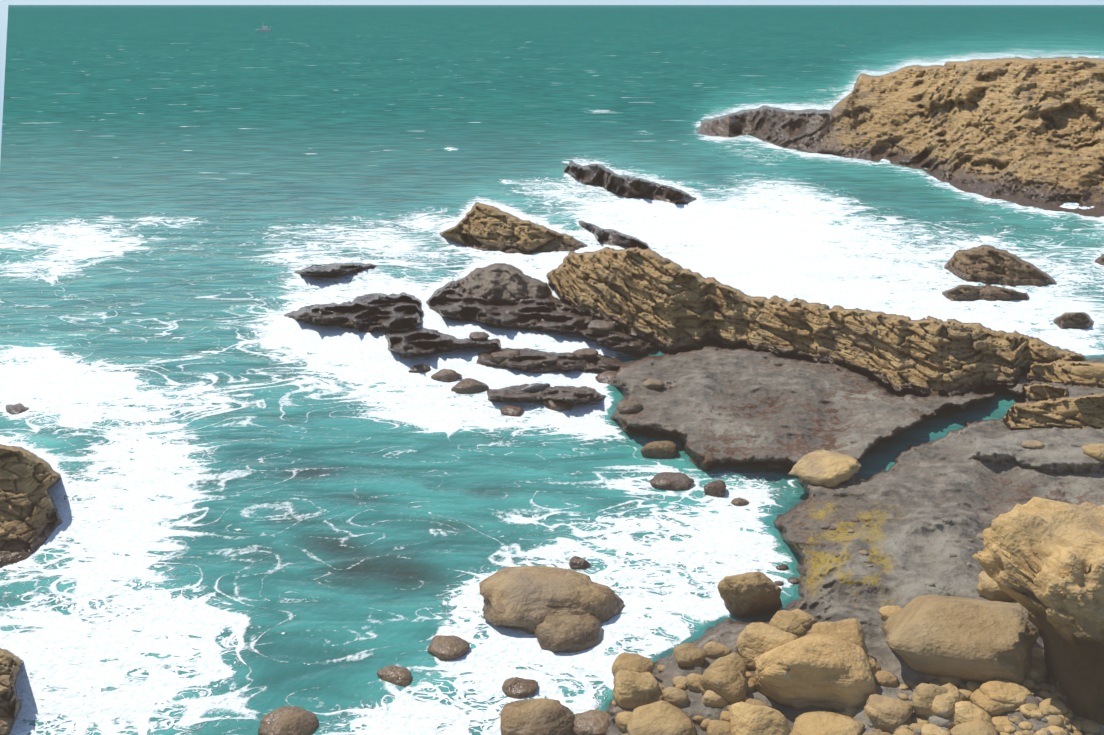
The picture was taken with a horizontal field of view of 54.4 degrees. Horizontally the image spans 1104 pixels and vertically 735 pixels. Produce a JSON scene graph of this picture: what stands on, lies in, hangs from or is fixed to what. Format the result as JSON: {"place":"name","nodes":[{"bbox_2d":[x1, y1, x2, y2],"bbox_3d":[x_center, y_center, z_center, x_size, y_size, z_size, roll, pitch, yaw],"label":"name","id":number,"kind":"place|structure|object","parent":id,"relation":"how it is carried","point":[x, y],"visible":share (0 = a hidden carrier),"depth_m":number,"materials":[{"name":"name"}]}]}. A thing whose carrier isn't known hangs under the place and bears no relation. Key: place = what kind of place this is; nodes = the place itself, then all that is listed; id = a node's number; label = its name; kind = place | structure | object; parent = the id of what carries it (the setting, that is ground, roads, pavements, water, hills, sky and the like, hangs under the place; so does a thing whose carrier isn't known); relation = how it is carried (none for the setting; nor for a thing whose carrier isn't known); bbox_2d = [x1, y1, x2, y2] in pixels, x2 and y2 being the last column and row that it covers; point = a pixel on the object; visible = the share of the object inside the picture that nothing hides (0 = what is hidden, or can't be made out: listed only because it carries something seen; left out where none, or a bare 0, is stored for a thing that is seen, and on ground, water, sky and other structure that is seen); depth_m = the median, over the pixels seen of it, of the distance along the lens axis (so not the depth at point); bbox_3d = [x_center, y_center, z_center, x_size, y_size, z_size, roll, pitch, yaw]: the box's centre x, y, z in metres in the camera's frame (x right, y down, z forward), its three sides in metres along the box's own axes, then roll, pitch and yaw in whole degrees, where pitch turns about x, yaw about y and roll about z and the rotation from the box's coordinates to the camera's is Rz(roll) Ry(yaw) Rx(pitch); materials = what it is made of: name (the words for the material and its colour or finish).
{"place":"outdoors","nodes":[
{"label":"outdoors","id":0,"kind":"place"},
{"bbox_2d":[0,5,1103,734],"bbox_3d":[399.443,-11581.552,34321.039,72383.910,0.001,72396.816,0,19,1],"label":"sea","id":1,"kind":"structure","parent":0,"point":[264,505],"depth_m":76.75,"materials":[{"name":"teal liquid"}]},
{"bbox_2d":[256,26,270,31],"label":"fishing boat","id":2,"kind":"object","parent":1,"relation":"on","point":[265,29],"visible":0.98,"depth_m":843.70,"materials":[{"name":"white"}]},
{"bbox_2d":[0,57,1103,734],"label":"shore rocks","id":3,"kind":"object","parent":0,"point":[790,383],"visible":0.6,"depth_m":59.87,"materials":[{"name":"stone"}]},
{"bbox_2d":[516,383,549,391],"bbox_3d":[-1.018,1.073,57.460,1.854,0.460,0.753,-2,19,-7],"label":"harbor seal","id":4,"kind":"object","parent":3,"relation":"on","point":[534,387],"visible":0.94,"depth_m":57.32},
{"bbox_2d":[258,320,1103,734],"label":"boulders","id":5,"kind":"object","parent":3,"relation":"on","point":[1040,560],"visible":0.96,"depth_m":30.71,"materials":[{"name":"beige stone"}]},
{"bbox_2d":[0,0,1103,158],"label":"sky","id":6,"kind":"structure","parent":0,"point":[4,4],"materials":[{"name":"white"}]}
]}

